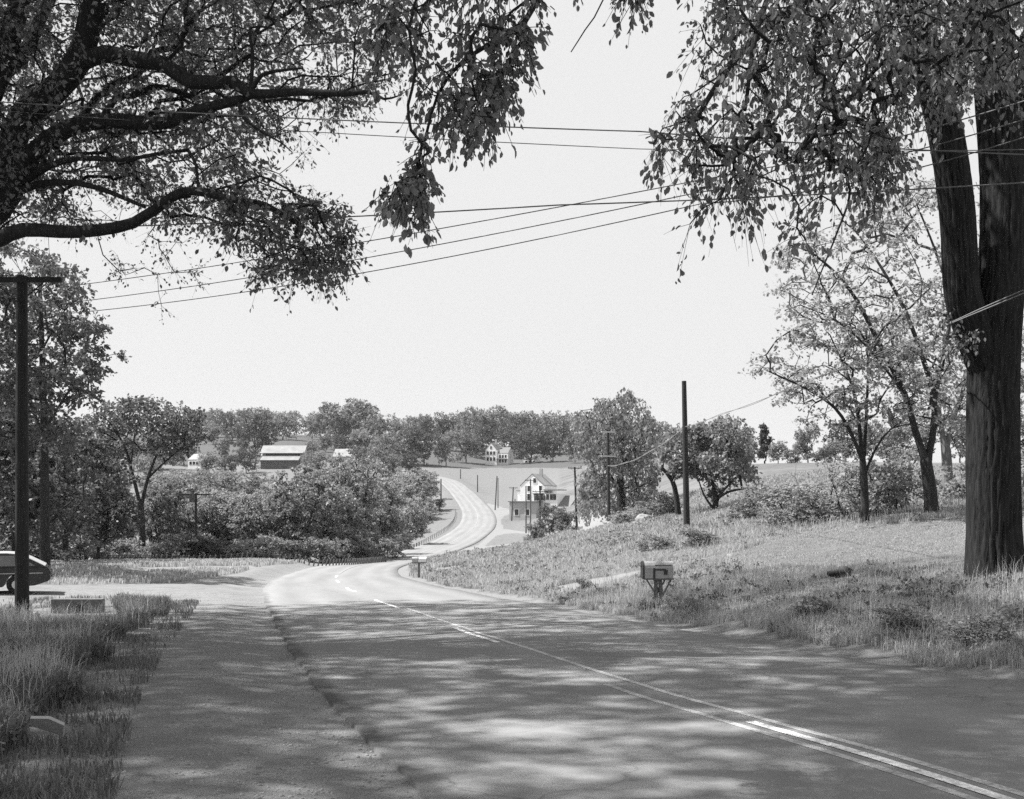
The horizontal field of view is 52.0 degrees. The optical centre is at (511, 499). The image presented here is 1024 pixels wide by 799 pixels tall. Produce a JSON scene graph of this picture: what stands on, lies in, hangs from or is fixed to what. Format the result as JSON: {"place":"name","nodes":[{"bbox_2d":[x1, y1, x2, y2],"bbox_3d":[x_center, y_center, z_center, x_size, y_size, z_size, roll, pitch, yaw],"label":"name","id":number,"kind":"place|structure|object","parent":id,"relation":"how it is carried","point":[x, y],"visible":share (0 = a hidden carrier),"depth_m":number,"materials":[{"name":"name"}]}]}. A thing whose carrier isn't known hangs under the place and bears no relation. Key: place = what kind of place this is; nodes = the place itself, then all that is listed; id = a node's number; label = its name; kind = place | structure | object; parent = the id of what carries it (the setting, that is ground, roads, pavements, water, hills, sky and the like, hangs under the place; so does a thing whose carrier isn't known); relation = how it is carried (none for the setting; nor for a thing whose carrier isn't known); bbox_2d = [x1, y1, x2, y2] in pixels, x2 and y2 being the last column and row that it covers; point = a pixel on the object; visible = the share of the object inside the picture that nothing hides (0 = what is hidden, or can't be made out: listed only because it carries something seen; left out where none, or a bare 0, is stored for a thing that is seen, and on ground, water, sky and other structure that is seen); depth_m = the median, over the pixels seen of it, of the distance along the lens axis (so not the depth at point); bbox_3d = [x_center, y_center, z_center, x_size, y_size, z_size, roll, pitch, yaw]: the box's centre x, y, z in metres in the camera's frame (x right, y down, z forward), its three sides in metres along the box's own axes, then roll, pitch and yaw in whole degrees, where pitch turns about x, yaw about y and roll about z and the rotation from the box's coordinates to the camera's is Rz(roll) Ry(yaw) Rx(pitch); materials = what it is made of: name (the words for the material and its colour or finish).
{"place":"outdoors","nodes":[
{"label":"outdoors","id":0,"kind":"place"},
{"bbox_2d":[0,589,170,759],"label":"verge grass","id":1,"kind":"structure","parent":0,"point":[98,652],"depth_m":14.70,"materials":[{"name":"plant"}]},
{"bbox_2d":[0,562,421,798],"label":"gravel shoulder","id":2,"kind":"object","parent":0,"point":[252,581],"visible":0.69,"depth_m":10.51},
{"bbox_2d":[0,551,53,593],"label":"parked car","id":3,"kind":"object","parent":2,"relation":"on","point":[40,571],"visible":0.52,"depth_m":36.01,"materials":[{"name":"paint"}]},
{"bbox_2d":[30,716,64,735],"bbox_3d":[-3.594,1.734,8.134,0.270,0.024,0.220,21,-44,-16],"label":"broken board","id":4,"kind":"object","parent":2,"relation":"on","point":[51,724],"visible":1,"depth_m":8.12,"materials":[{"name":"grey wood"}]},
{"bbox_2d":[0,594,200,798],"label":"shoulder weeds","id":5,"kind":"object","parent":2,"relation":"on","point":[13,789],"visible":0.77,"depth_m":8.59,"materials":[{"name":"grey plant"}]},
{"bbox_2d":[0,588,422,798],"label":"loose gravel","id":6,"kind":"structure","parent":0,"point":[279,779],"depth_m":8.89,"materials":[{"name":"grey gravel"}]},
{"bbox_2d":[0,0,1023,463],"label":"sky","id":7,"kind":"structure","parent":0,"point":[563,322],"materials":[{"name":"white"}]},
{"bbox_2d":[0,101,1023,154],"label":"overhead wire","id":8,"kind":"object","parent":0,"point":[448,124],"visible":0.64,"depth_m":15.82,"materials":[{"name":"black metal"}]},
{"bbox_2d":[4,434,1023,752],"bbox_3d":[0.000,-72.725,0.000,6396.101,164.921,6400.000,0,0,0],"label":"ground","id":9,"kind":"structure","parent":0,"point":[478,476],"depth_m":362.44,"materials":[{"name":"plant"}]},
{"bbox_2d":[0,268,61,612],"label":"utility pole","id":10,"kind":"object","parent":9,"relation":"on","point":[21,500],"visible":0.89,"depth_m":24.88,"materials":[{"name":"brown wood"}]},
{"bbox_2d":[31,100,1023,290],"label":"overhead wire","id":11,"kind":"object","parent":10,"relation":"attached to","point":[558,206],"visible":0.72,"depth_m":16.96,"materials":[{"name":"black metal"}]},
{"bbox_2d":[0,365,69,523],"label":"shaded tree","id":12,"kind":"object","parent":9,"relation":"on","point":[4,462],"visible":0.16,"depth_m":68.95,"materials":[{"name":"grey plant"}]},
{"bbox_2d":[0,409,87,550],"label":"shaded tree","id":13,"kind":"object","parent":9,"relation":"on","point":[67,468],"visible":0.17,"depth_m":73.52,"materials":[{"name":"grey plant"}]},
{"bbox_2d":[0,240,131,565],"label":"roadside poplar","id":14,"kind":"object","parent":9,"relation":"on","point":[42,374],"visible":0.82,"depth_m":54.81,"materials":[{"name":"grey plant"}]},
{"bbox_2d":[10,423,130,561],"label":"shaded tree","id":15,"kind":"object","parent":9,"relation":"on","point":[102,465],"visible":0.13,"depth_m":81.89,"materials":[{"name":"grey plant"}]},
{"bbox_2d":[51,598,104,613],"bbox_3d":[-11.160,2.826,26.994,1.300,0.570,0.251,0,0,0],"label":"concrete headwall","id":16,"kind":"object","parent":9,"relation":"on","point":[56,602],"visible":0.52,"depth_m":26.88,"materials":[{"name":"grey concrete"}]},
{"bbox_2d":[0,593,169,749],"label":"verge weeds","id":17,"kind":"object","parent":9,"relation":"on","point":[26,715],"visible":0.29,"depth_m":12.80,"materials":[{"name":"grey plant"}]},
{"bbox_2d":[69,460,144,559],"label":"shaded tree","id":18,"kind":"object","parent":9,"relation":"on","point":[117,512],"visible":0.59,"depth_m":87.39,"materials":[{"name":"grey plant"}]},
{"bbox_2d":[109,536,151,558],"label":"brush","id":19,"kind":"object","parent":9,"relation":"on","point":[131,548],"visible":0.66,"depth_m":96.42,"materials":[{"name":"grey plant"}]},
{"bbox_2d":[73,393,214,552],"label":"forked tree","id":20,"kind":"object","parent":9,"relation":"on","point":[174,430],"visible":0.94,"depth_m":97.31,"materials":[{"name":"grey plant"}]},
{"bbox_2d":[10,557,307,600],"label":"mound grass","id":21,"kind":"structure","parent":9,"relation":"on","point":[80,567],"depth_m":59.30,"materials":[{"name":"plant"}]},
{"bbox_2d":[133,477,190,554],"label":"roadside tree","id":22,"kind":"object","parent":9,"relation":"on","point":[160,518],"visible":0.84,"depth_m":109.03,"materials":[{"name":"plant"}]},
{"bbox_2d":[155,532,202,558],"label":"brush","id":23,"kind":"object","parent":9,"relation":"on","point":[175,538],"visible":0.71,"depth_m":98.48,"materials":[{"name":"grey plant"}]},
{"bbox_2d":[174,493,227,555],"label":"roadside tree","id":24,"kind":"object","parent":9,"relation":"on","point":[189,528],"visible":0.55,"depth_m":111.52,"materials":[{"name":"grey plant"}]},
{"bbox_2d":[178,484,254,557],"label":"roadside tree","id":25,"kind":"object","parent":9,"relation":"on","point":[217,503],"visible":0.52,"depth_m":112.94,"materials":[{"name":"grey plant"}]},
{"bbox_2d":[0,0,444,324],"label":"maple tree","id":26,"kind":"object","parent":9,"relation":"on","point":[25,165],"visible":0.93,"depth_m":18.03,"materials":[{"name":"grey plant"}]},
{"bbox_2d":[0,110,1023,151],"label":"overhead wire","id":27,"kind":"object","parent":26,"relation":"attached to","point":[461,140],"visible":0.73,"depth_m":16.44,"materials":[{"name":"black metal"}]},
{"bbox_2d":[51,137,1023,314],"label":"overhead wire","id":28,"kind":"object","parent":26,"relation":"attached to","point":[548,236],"visible":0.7,"depth_m":17.70,"materials":[{"name":"black metal"}]},
{"bbox_2d":[139,182,1023,226],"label":"overhead wire","id":29,"kind":"object","parent":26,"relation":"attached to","point":[627,202],"visible":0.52,"depth_m":16.82,"materials":[{"name":"black metal"}]},
{"bbox_2d":[94,552,387,565],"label":"guard fence","id":30,"kind":"object","parent":9,"relation":"on","point":[372,560],"visible":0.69,"depth_m":94.10,"materials":[{"name":"grey wood"}]},
{"bbox_2d":[232,446,262,472],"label":"farmyard tree","id":31,"kind":"object","parent":9,"relation":"on","point":[247,464],"visible":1,"depth_m":398.66,"materials":[{"name":"grey plant"}]},
{"bbox_2d":[219,490,289,556],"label":"roadside tree","id":32,"kind":"object","parent":9,"relation":"on","point":[249,528],"visible":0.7,"depth_m":110.08,"materials":[{"name":"grey plant"}]},
{"bbox_2d":[224,410,284,453],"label":"broad oak","id":33,"kind":"object","parent":9,"relation":"on","point":[239,433],"visible":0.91,"depth_m":476.08,"materials":[{"name":"grey plant"}]},
{"bbox_2d":[255,536,302,559],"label":"brush","id":34,"kind":"object","parent":9,"relation":"on","point":[280,543],"visible":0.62,"depth_m":102.41,"materials":[{"name":"grey plant"}]},
{"bbox_2d":[258,445,308,468],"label":"long barn","id":35,"kind":"structure","parent":9,"relation":"on","point":[279,456],"depth_m":419.80,"materials":[{"name":"metal"}]},
{"bbox_2d":[268,410,304,439],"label":"ridge tree","id":36,"kind":"object","parent":9,"relation":"on","point":[282,424],"visible":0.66,"depth_m":567.71,"materials":[{"name":"grey plant"}]},
{"bbox_2d":[247,464,359,557],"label":"roadside tree","id":37,"kind":"object","parent":9,"relation":"on","point":[293,516],"visible":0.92,"depth_m":109.81,"materials":[{"name":"grey plant"}]},
{"bbox_2d":[296,536,343,562],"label":"brush","id":38,"kind":"object","parent":9,"relation":"on","point":[329,551],"visible":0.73,"depth_m":105.08,"materials":[{"name":"grey plant"}]},
{"bbox_2d":[284,459,364,563],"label":"roadside tree","id":39,"kind":"object","parent":9,"relation":"on","point":[317,484],"visible":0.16,"depth_m":117.76,"materials":[{"name":"grey plant"}]},
{"bbox_2d":[308,482,374,561],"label":"roadside tree","id":40,"kind":"object","parent":9,"relation":"on","point":[346,530],"visible":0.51,"depth_m":113.67,"materials":[{"name":"grey plant"}]},
{"bbox_2d":[323,533,376,563],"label":"brush","id":41,"kind":"object","parent":9,"relation":"on","point":[343,539],"visible":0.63,"depth_m":109.53,"materials":[{"name":"grey plant"}]},
{"bbox_2d":[321,399,382,446],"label":"broad oak","id":42,"kind":"object","parent":9,"relation":"on","point":[340,419],"visible":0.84,"depth_m":515.69,"materials":[{"name":"grey plant"}]},
{"bbox_2d":[321,450,393,539],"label":"roadside tree","id":43,"kind":"object","parent":9,"relation":"on","point":[340,463],"visible":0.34,"depth_m":121.21,"materials":[{"name":"grey plant"}]},
{"bbox_2d":[355,445,396,477],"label":"farmyard tree","id":44,"kind":"object","parent":9,"relation":"on","point":[371,454],"visible":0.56,"depth_m":378.24,"materials":[{"name":"grey plant"}]},
{"bbox_2d":[360,412,398,443],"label":"ridge tree","id":45,"kind":"object","parent":9,"relation":"on","point":[370,426],"visible":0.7,"depth_m":565.80,"materials":[{"name":"grey plant"}]},
{"bbox_2d":[358,530,403,556],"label":"brush","id":46,"kind":"object","parent":9,"relation":"on","point":[388,544],"visible":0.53,"depth_m":117.77,"materials":[{"name":"grey plant"}]},
{"bbox_2d":[356,478,408,553],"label":"roadside tree","id":47,"kind":"object","parent":9,"relation":"on","point":[393,524],"visible":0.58,"depth_m":127.55,"materials":[{"name":"grey plant"}]},
{"bbox_2d":[364,430,402,469],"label":"hillside tree","id":48,"kind":"object","parent":9,"relation":"on","point":[375,443],"visible":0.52,"depth_m":438.11,"materials":[{"name":"grey plant"}]},
{"bbox_2d":[64,407,707,455],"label":"wood","id":49,"kind":"object","parent":9,"relation":"on","point":[212,417],"visible":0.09,"depth_m":656.12,"materials":[{"name":"grey plant"}]},
{"bbox_2d":[381,425,425,464],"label":"hillside tree","id":50,"kind":"object","parent":9,"relation":"on","point":[408,442],"visible":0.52,"depth_m":467.22,"materials":[{"name":"grey plant"}]},
{"bbox_2d":[380,471,435,517],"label":"thicket tree","id":51,"kind":"object","parent":9,"relation":"on","point":[403,485],"visible":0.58,"depth_m":237.30,"materials":[{"name":"grey plant"}]},
{"bbox_2d":[389,494,435,549],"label":"roadside tree","id":52,"kind":"object","parent":9,"relation":"on","point":[415,520],"visible":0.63,"depth_m":163.77,"materials":[{"name":"grey plant"}]},
{"bbox_2d":[405,426,440,465],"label":"hillside tree","id":53,"kind":"object","parent":9,"relation":"on","point":[427,444],"visible":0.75,"depth_m":467.33,"materials":[{"name":"grey plant"}]},
{"bbox_2d":[433,430,458,466],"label":"hillside tree","id":54,"kind":"object","parent":9,"relation":"on","point":[446,440],"visible":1,"depth_m":468.18,"materials":[{"name":"grey plant"}]},
{"bbox_2d":[448,426,485,462],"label":"hillside tree","id":55,"kind":"object","parent":9,"relation":"on","point":[462,441],"visible":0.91,"depth_m":499.91,"materials":[{"name":"grey plant"}]},
{"bbox_2d":[450,406,483,452],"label":"ridge tree","id":56,"kind":"object","parent":9,"relation":"on","point":[473,423],"visible":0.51,"depth_m":564.01,"materials":[{"name":"grey plant"}]},
{"bbox_2d":[472,405,511,442],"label":"ridge tree","id":57,"kind":"object","parent":9,"relation":"on","point":[496,418],"visible":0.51,"depth_m":599.74,"materials":[{"name":"grey plant"}]},
{"bbox_2d":[485,439,513,464],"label":"white farmhouse","id":58,"kind":"object","parent":9,"relation":"on","point":[496,453],"visible":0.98,"depth_m":500.11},
{"bbox_2d":[510,424,552,462],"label":"hillside tree","id":59,"kind":"object","parent":9,"relation":"on","point":[521,453],"visible":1,"depth_m":499.00,"materials":[{"name":"grey plant"}]},
{"bbox_2d":[508,469,577,519],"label":"white house","id":60,"kind":"structure","parent":9,"relation":"on","point":[549,485],"depth_m":237.20,"materials":[{"name":"wood"}]},
{"bbox_2d":[348,0,762,257],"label":"overhanging elm","id":61,"kind":"object","parent":9,"relation":"on","point":[412,187],"visible":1,"depth_m":7.74,"materials":[{"name":"grey plant"}]},
{"bbox_2d":[631,533,675,552],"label":"weed clump","id":62,"kind":"object","parent":9,"relation":"on","point":[664,542],"visible":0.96,"depth_m":45.70,"materials":[{"name":"grey plant"}]},
{"bbox_2d":[640,561,673,607],"bbox_3d":[3.653,2.251,26.488,0.825,1.439,0.374,0,0,-3],"label":"mailbox","id":63,"kind":"object","parent":9,"relation":"on","point":[657,572],"visible":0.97,"depth_m":26.35,"materials":[{"name":"metal"}]},
{"bbox_2d":[682,381,689,525],"bbox_3d":[9.945,-2.331,60.000,0.488,8.943,0.378,0,0,0],"label":"utility pole","id":64,"kind":"object","parent":9,"relation":"on","point":[686,512],"visible":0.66,"depth_m":59.87,"materials":[{"name":"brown wood"}]},
{"bbox_2d":[685,289,1023,426],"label":"service cable","id":65,"kind":"object","parent":64,"relation":"attached to","point":[954,321],"visible":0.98,"depth_m":22.07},
{"bbox_2d":[407,461,1023,581],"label":"hillside weeds","id":66,"kind":"object","parent":9,"relation":"on","point":[516,563],"visible":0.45,"depth_m":66.12,"materials":[{"name":"grey plant"}]},
{"bbox_2d":[408,463,1023,585],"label":"hay grass","id":67,"kind":"structure","parent":9,"relation":"on","point":[711,515],"depth_m":74.84,"materials":[{"name":"plant"}]},
{"bbox_2d":[426,489,1023,670],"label":"roadside grass","id":68,"kind":"structure","parent":9,"relation":"on","point":[991,656],"depth_m":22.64,"materials":[{"name":"plant"}]},
{"bbox_2d":[426,496,1023,648],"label":"bank weeds","id":69,"kind":"object","parent":9,"relation":"on","point":[923,608],"visible":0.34,"depth_m":22.90,"materials":[{"name":"grey plant"}]},
{"bbox_2d":[431,498,1023,643],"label":"bank undergrowth","id":70,"kind":"object","parent":9,"relation":"on","point":[908,585],"visible":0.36,"depth_m":22.61,"materials":[{"name":"grey plant"}]},
{"bbox_2d":[735,484,790,513],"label":"lawn edge shrub","id":71,"kind":"object","parent":9,"relation":"on","point":[748,501],"visible":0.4,"depth_m":63.39,"materials":[{"name":"grey plant"}]},
{"bbox_2d":[755,480,838,527],"bbox_3d":[13.931,0.302,51.237,4.026,2.616,4.702,0,0,19],"label":"lawn edge shrub","id":72,"kind":"object","parent":9,"relation":"on","point":[783,494],"visible":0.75,"depth_m":50.68,"materials":[{"name":"grey plant"}]},
{"bbox_2d":[785,596,847,618],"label":"weed clump","id":73,"kind":"object","parent":9,"relation":"on","point":[813,601],"visible":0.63,"depth_m":19.17,"materials":[{"name":"grey plant"}]},
{"bbox_2d":[792,485,854,526],"bbox_3d":[14.928,0.325,50.183,3.042,2.118,3.553,0,0,25],"label":"lawn edge shrub","id":74,"kind":"object","parent":9,"relation":"on","point":[828,505],"visible":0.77,"depth_m":49.73,"materials":[{"name":"grey plant"}]},
{"bbox_2d":[786,470,872,506],"bbox_3d":[16.381,-0.173,53.889,4.926,2.740,4.218,0,0,6],"label":"lawn edge shrub","id":75,"kind":"object","parent":9,"relation":"on","point":[809,486],"visible":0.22,"depth_m":53.28,"materials":[{"name":"grey plant"}]},
{"bbox_2d":[738,308,931,522],"bbox_3d":[14.219,-3.719,45.274,9.392,9.675,7.768,0,0,0],"label":"young maple","id":76,"kind":"object","parent":9,"relation":"on","point":[857,421],"visible":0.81,"depth_m":44.55,"materials":[{"name":"grey plant"}]},
{"bbox_2d":[815,457,878,517],"bbox_3d":[15.739,-0.424,48.821,3.415,3.205,2.819,0,0,-23],"label":"shrub","id":77,"kind":"object","parent":9,"relation":"on","point":[840,484],"visible":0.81,"depth_m":48.69,"materials":[{"name":"grey plant"}]},
{"bbox_2d":[763,172,979,512],"bbox_3d":[15.990,-6.950,44.046,11.996,15.414,10.321,0,0,0],"label":"young elm","id":78,"kind":"object","parent":9,"relation":"on","point":[930,496],"visible":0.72,"depth_m":43.01,"materials":[{"name":"grey plant"}]},
{"bbox_2d":[842,458,942,517],"bbox_3d":[17.066,-0.491,47.873,3.865,3.037,4.769,0,0,-33],"label":"lawn edge shrub","id":79,"kind":"object","parent":9,"relation":"on","point":[887,486],"visible":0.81,"depth_m":47.13,"materials":[{"name":"grey plant"}]},
{"bbox_2d":[870,439,937,508],"bbox_3d":[18.832,-1.076,49.845,3.519,3.632,2.904,0,0,-42],"label":"lawn edge shrub","id":80,"kind":"object","parent":9,"relation":"on","point":[908,459],"visible":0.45,"depth_m":49.58,"materials":[{"name":"grey plant"}]},
{"bbox_2d":[868,602,942,631],"bbox_3d":[6.189,1.913,16.775,1.059,0.526,1.307,0,0,-27],"label":"weed clump","id":81,"kind":"object","parent":9,"relation":"on","point":[888,612],"visible":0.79,"depth_m":16.62,"materials":[{"name":"grey plant"}]},
{"bbox_2d":[937,461,965,500],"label":"lawn edge shrub","id":82,"kind":"object","parent":9,"relation":"on","point":[956,487],"visible":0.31,"depth_m":52.14,"materials":[{"name":"grey plant"}]},
{"bbox_2d":[885,304,1023,494],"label":"pale barked elm","id":83,"kind":"object","parent":9,"relation":"on","point":[946,455],"visible":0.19,"depth_m":55.80,"materials":[{"name":"grey plant"}]},
{"bbox_2d":[934,613,1020,650],"bbox_3d":[6.489,1.850,14.592,1.223,0.584,0.991,0,0,2],"label":"weed clump","id":84,"kind":"object","parent":9,"relation":"on","point":[974,626],"visible":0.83,"depth_m":14.49,"materials":[{"name":"grey plant"}]},
{"bbox_2d":[261,470,1023,798],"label":"road","id":85,"kind":"structure","parent":0,"point":[427,706],"depth_m":11.16,"materials":[{"name":"grey asphalt"}]},
{"bbox_2d":[335,575,1014,798],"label":"painted centre dashes","id":86,"kind":"object","parent":85,"relation":"on","point":[935,776],"visible":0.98,"depth_m":8.04,"materials":[{"name":"white paint"}]},
{"bbox_2d":[406,608,1023,798],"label":"painted centre line","id":87,"kind":"object","parent":85,"relation":"on","point":[946,789],"visible":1,"depth_m":8.90,"materials":[{"name":"white paint"}]},
{"bbox_2d":[398,502,1023,686],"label":"road shoulder","id":88,"kind":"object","parent":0,"point":[1005,675],"visible":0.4,"depth_m":19.03},
{"bbox_2d":[561,450,960,541],"bbox_3d":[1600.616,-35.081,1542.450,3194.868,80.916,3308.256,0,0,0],"label":"hay field","id":89,"kind":"structure","parent":0,"point":[567,477],"depth_m":172.51,"materials":[{"name":"plant"}]},
{"bbox_2d":[538,410,575,452],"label":"ridge tree","id":90,"kind":"object","parent":89,"relation":"on","point":[559,430],"visible":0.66,"depth_m":563.90,"materials":[{"name":"grey plant"}]},
{"bbox_2d":[551,505,581,532],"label":"rounded shrub","id":91,"kind":"object","parent":89,"relation":"on","point":[563,516],"visible":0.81,"depth_m":141.84,"materials":[{"name":"grey plant"}]},
{"bbox_2d":[569,387,664,527],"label":"weeping willow","id":92,"kind":"object","parent":89,"relation":"on","point":[645,442],"visible":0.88,"depth_m":119.18,"materials":[{"name":"grey plant"}]},
{"bbox_2d":[653,418,715,514],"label":"leaning apple tree","id":93,"kind":"object","parent":89,"relation":"on","point":[675,465],"visible":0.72,"depth_m":77.49,"materials":[{"name":"grey plant"}]},
{"bbox_2d":[691,413,762,509],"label":"multi stemmed apple tree","id":94,"kind":"object","parent":89,"relation":"on","point":[738,455],"visible":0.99,"depth_m":74.61,"materials":[{"name":"grey plant"}]},
{"bbox_2d":[792,423,823,462],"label":"field edge tree","id":95,"kind":"object","parent":89,"relation":"on","point":[800,444],"visible":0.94,"depth_m":214.23,"materials":[{"name":"grey plant"}]},
{"bbox_2d":[821,419,868,461],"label":"field edge tree","id":96,"kind":"object","parent":89,"relation":"on","point":[836,434],"visible":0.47,"depth_m":213.61,"materials":[{"name":"grey plant"}]},
{"bbox_2d":[851,414,886,461],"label":"field edge tree","id":97,"kind":"object","parent":89,"relation":"on","point":[870,431],"visible":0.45,"depth_m":224.26,"materials":[{"name":"grey plant"}]},
{"bbox_2d":[727,509,1023,568],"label":"mown lawn","id":98,"kind":"structure","parent":0,"point":[754,548],"depth_m":35.46,"materials":[{"name":"plant"}]},
{"bbox_2d":[638,0,1023,582],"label":"elm tree","id":99,"kind":"object","parent":98,"relation":"on","point":[981,43],"visible":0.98,"depth_m":13.69,"materials":[{"name":"grey plant"}]},
{"bbox_2d":[41,119,1023,305],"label":"overhead wire","id":100,"kind":"object","parent":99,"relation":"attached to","point":[547,223],"visible":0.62,"depth_m":17.40,"materials":[{"name":"black metal"}]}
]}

